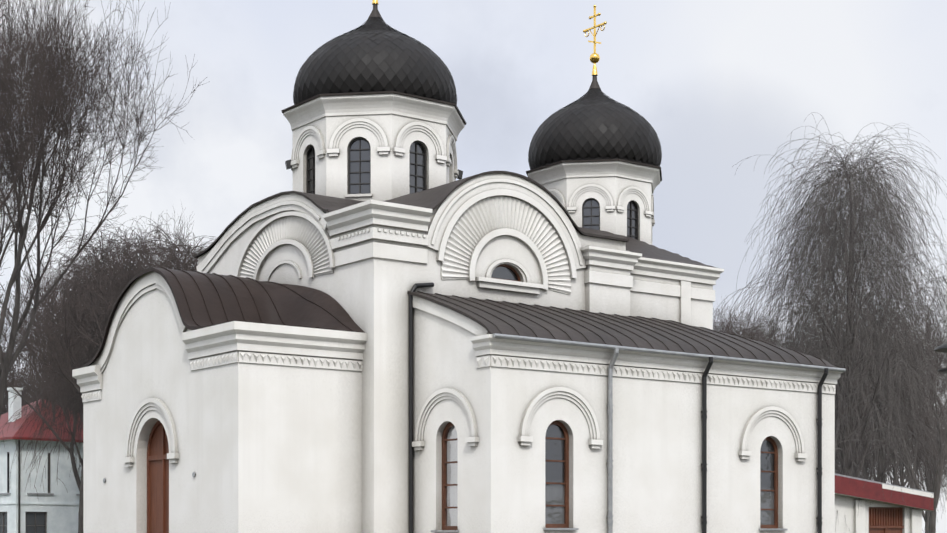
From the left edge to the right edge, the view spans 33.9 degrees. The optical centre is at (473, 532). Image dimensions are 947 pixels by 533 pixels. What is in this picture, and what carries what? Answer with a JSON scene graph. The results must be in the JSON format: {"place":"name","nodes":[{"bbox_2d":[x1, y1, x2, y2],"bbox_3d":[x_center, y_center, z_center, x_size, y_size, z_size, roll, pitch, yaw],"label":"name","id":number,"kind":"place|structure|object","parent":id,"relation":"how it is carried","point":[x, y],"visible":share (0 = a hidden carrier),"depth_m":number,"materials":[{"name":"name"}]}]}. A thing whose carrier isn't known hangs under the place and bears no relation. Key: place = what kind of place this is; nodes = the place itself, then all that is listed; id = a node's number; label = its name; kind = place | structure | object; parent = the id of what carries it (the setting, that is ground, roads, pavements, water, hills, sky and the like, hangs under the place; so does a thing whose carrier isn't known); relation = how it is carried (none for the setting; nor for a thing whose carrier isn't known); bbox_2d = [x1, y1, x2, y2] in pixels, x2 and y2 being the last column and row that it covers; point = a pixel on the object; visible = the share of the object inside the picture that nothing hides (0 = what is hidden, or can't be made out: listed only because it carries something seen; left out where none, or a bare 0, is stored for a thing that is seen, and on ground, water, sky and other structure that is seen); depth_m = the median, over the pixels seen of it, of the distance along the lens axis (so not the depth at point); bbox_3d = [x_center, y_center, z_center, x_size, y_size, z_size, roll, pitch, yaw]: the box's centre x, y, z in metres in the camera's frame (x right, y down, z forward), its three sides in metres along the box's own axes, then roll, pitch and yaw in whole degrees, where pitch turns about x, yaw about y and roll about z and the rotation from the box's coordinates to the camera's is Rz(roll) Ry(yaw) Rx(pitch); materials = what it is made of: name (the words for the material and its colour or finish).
{"place":"outdoors","nodes":[
{"label":"outdoors","id":0,"kind":"place"},
{"bbox_2d":[0,0,946,532],"label":"sky","id":1,"kind":"structure","parent":0,"point":[720,84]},
{"label":"ground","id":2,"kind":"structure","parent":0,"visible":0},
{"bbox_2d":[1,342,38,414],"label":"tree","id":3,"kind":"object","parent":2,"relation":"on","point":[19,363],"visible":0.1,"depth_m":96.47,"materials":[{"name":"brown plant"}]},
{"bbox_2d":[2,358,48,413],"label":"tree","id":4,"kind":"object","parent":2,"relation":"on","point":[24,385],"visible":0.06,"depth_m":101.61,"materials":[{"name":"brown plant"}]},
{"bbox_2d":[2,356,63,413],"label":"tree","id":5,"kind":"object","parent":2,"relation":"on","point":[24,387],"visible":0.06,"depth_m":99.58,"materials":[{"name":"brown plant"}]},
{"bbox_2d":[0,332,68,407],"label":"birch tree","id":6,"kind":"object","parent":2,"relation":"on","point":[24,374],"visible":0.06,"depth_m":92.48,"materials":[{"name":"brown plant"}]},
{"bbox_2d":[0,387,82,532],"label":"neighbour house","id":7,"kind":"structure","parent":2,"relation":"on","point":[58,504],"depth_m":74.90,"materials":[{"name":"paint"}]},
{"bbox_2d":[0,452,78,532],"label":"neighbour house windows","id":8,"kind":"structure","parent":7,"relation":"in","point":[35,522],"depth_m":74.68,"materials":[{"name":"grey glass"}]},
{"bbox_2d":[13,255,88,404],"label":"birch tree","id":9,"kind":"object","parent":2,"relation":"on","point":[52,295],"visible":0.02,"depth_m":82.65,"materials":[{"name":"brown plant"}]},
{"bbox_2d":[22,258,79,412],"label":"birch tree","id":10,"kind":"object","parent":2,"relation":"on","point":[43,366],"depth_m":88.82,"materials":[{"name":"brown plant"}]},
{"bbox_2d":[0,270,102,421],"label":"tree","id":11,"kind":"object","parent":2,"relation":"on","point":[4,349],"visible":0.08,"depth_m":77.69,"materials":[{"name":"brown plant"}]},
{"bbox_2d":[0,255,112,490],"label":"tree","id":12,"kind":"object","parent":2,"relation":"on","point":[78,481],"visible":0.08,"depth_m":73.41,"materials":[{"name":"brown plant"}]},
{"bbox_2d":[0,214,148,532],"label":"birch tree","id":13,"kind":"object","parent":2,"relation":"on","point":[80,519],"visible":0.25,"depth_m":68.07,"materials":[{"name":"brown plant"}]},
{"bbox_2d":[3,221,197,394],"bbox_3d":[-13.479,-5.007,64.492,9.851,14.687,11.812,0,0,19],"label":"tree","id":14,"kind":"object","parent":2,"relation":"on","point":[69,344],"visible":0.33,"depth_m":62.60,"materials":[{"name":"brown plant"}]},
{"bbox_2d":[20,213,183,480],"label":"birch tree","id":15,"kind":"object","parent":2,"relation":"on","point":[70,403],"visible":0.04,"depth_m":68.57,"materials":[{"name":"brown plant"}]},
{"bbox_2d":[0,0,209,416],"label":"birch tree","id":16,"kind":"object","parent":2,"relation":"on","point":[53,91],"visible":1,"depth_m":46.63,"materials":[{"name":"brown plant"}]},
{"bbox_2d":[13,204,196,415],"bbox_3d":[-14.362,-5.678,64.680,8.542,16.063,7.744,0,0,0],"label":"birch tree","id":17,"kind":"object","parent":2,"relation":"on","point":[91,319],"visible":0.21,"depth_m":63.40,"materials":[{"name":"brown plant"}]},
{"bbox_2d":[81,224,204,357],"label":"tree","id":18,"kind":"object","parent":2,"relation":"on","point":[154,252],"depth_m":66.39,"materials":[{"name":"brown plant"}]},
{"bbox_2d":[85,212,217,350],"bbox_3d":[-10.825,-5.006,60.948,7.916,14.796,8.106,0,0,-35],"label":"birch tree","id":19,"kind":"object","parent":2,"relation":"on","point":[187,266],"visible":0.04,"depth_m":60.14,"materials":[{"name":"brown plant"}]},
{"bbox_2d":[72,93,844,532],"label":"church walls","id":20,"kind":"structure","parent":2,"relation":"on","point":[282,429],"depth_m":37.29,"materials":[{"name":"white paint"}]},
{"bbox_2d":[76,171,841,368],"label":"church roofs","id":21,"kind":"structure","parent":20,"relation":"on","point":[203,300],"depth_m":37.99,"materials":[{"name":"brown metal"}]},
{"bbox_2d":[147,138,787,532],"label":"arched windows","id":22,"kind":"structure","parent":20,"relation":"in","point":[555,438],"depth_m":38.84,"materials":[{"name":"black glass"}]},
{"bbox_2d":[281,3,661,180],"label":"church domes","id":23,"kind":"structure","parent":20,"relation":"on","point":[374,54],"depth_m":41.60,"materials":[{"name":"black metal"}]},
{"bbox_2d":[372,0,606,75],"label":"church crosses","id":24,"kind":"object","parent":23,"relation":"on","point":[594,57],"visible":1,"depth_m":44.99,"materials":[{"name":"gold metal"}]},
{"bbox_2d":[103,159,845,532],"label":"church pipes","id":25,"kind":"object","parent":20,"relation":"attached to","point":[611,365],"visible":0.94,"depth_m":36.77,"materials":[{"name":"black metal"}]},
{"bbox_2d":[714,302,777,342],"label":"birch tree","id":26,"kind":"object","parent":2,"relation":"on","point":[735,323],"depth_m":74.44,"materials":[{"name":"brown plant"}]},
{"bbox_2d":[713,297,789,344],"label":"birch tree","id":27,"kind":"object","parent":2,"relation":"on","point":[720,327],"visible":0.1,"depth_m":75.73,"materials":[{"name":"brown plant"}]},
{"bbox_2d":[715,314,800,342],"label":"birch tree","id":28,"kind":"object","parent":2,"relation":"on","point":[751,327],"visible":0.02,"depth_m":81.39,"materials":[{"name":"brown plant"}]},
{"bbox_2d":[760,321,841,424],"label":"tree","id":29,"kind":"object","parent":2,"relation":"on","point":[799,340],"depth_m":88.50,"materials":[{"name":"brown plant"}]},
{"bbox_2d":[749,317,892,423],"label":"tree","id":30,"kind":"object","parent":2,"relation":"on","point":[808,349],"depth_m":69.37,"materials":[{"name":"brown plant"}]},
{"bbox_2d":[713,112,946,531],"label":"weeping tree","id":31,"kind":"object","parent":2,"relation":"on","point":[855,240],"visible":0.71,"depth_m":56.63,"materials":[{"name":"grey plant"}]},
{"bbox_2d":[802,318,914,482],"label":"birch tree","id":32,"kind":"object","parent":2,"relation":"on","point":[855,469],"visible":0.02,"depth_m":85.98,"materials":[{"name":"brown plant"}]},
{"bbox_2d":[835,473,933,532],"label":"shed","id":33,"kind":"structure","parent":2,"relation":"on","point":[886,512],"depth_m":54.72,"materials":[{"name":"white paint"}]},
{"bbox_2d":[829,261,946,532],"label":"birch tree","id":34,"kind":"object","parent":2,"relation":"on","point":[932,526],"visible":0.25,"depth_m":66.41,"materials":[{"name":"grey plant"}]},
{"bbox_2d":[835,382,944,479],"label":"birch tree","id":35,"kind":"object","parent":2,"relation":"on","point":[870,458],"visible":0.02,"depth_m":100.98,"materials":[{"name":"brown plant"}]},
{"bbox_2d":[835,300,946,487],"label":"tree","id":36,"kind":"object","parent":2,"relation":"on","point":[882,477],"visible":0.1,"depth_m":73.91,"materials":[{"name":"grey plant"}]},
{"bbox_2d":[836,347,946,510],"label":"birch tree","id":37,"kind":"object","parent":2,"relation":"on","point":[903,474],"visible":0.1,"depth_m":80.19,"materials":[{"name":"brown plant"}]},
{"bbox_2d":[860,311,946,491],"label":"tree","id":38,"kind":"object","parent":2,"relation":"on","point":[913,487],"depth_m":96.40,"materials":[{"name":"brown plant"}]},
{"bbox_2d":[868,391,943,484],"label":"tree","id":39,"kind":"object","parent":2,"relation":"on","point":[896,466],"depth_m":136.75,"materials":[{"name":"brown plant"}]},
{"bbox_2d":[889,406,946,532],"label":"tree","id":40,"kind":"object","parent":2,"relation":"on","point":[925,516],"visible":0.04,"depth_m":123.85,"materials":[{"name":"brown plant"}]},
{"bbox_2d":[906,405,946,521],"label":"tree","id":41,"kind":"object","parent":2,"relation":"on","point":[930,472],"visible":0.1,"depth_m":130.73,"materials":[{"name":"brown plant"}]},
{"bbox_2d":[912,460,946,517],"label":"tree","id":42,"kind":"object","parent":2,"relation":"on","point":[931,480],"visible":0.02,"depth_m":160.03,"materials":[{"name":"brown plant"}]},
{"bbox_2d":[923,374,946,489],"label":"tree","id":43,"kind":"object","parent":2,"relation":"on","point":[942,439],"visible":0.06,"depth_m":127.70,"materials":[{"name":"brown plant"}]},
{"bbox_2d":[934,343,946,373],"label":"street lantern","id":44,"kind":"object","parent":2,"relation":"on","point":[942,348],"visible":1,"depth_m":39.75,"materials":[{"name":"black metal"}]}
]}

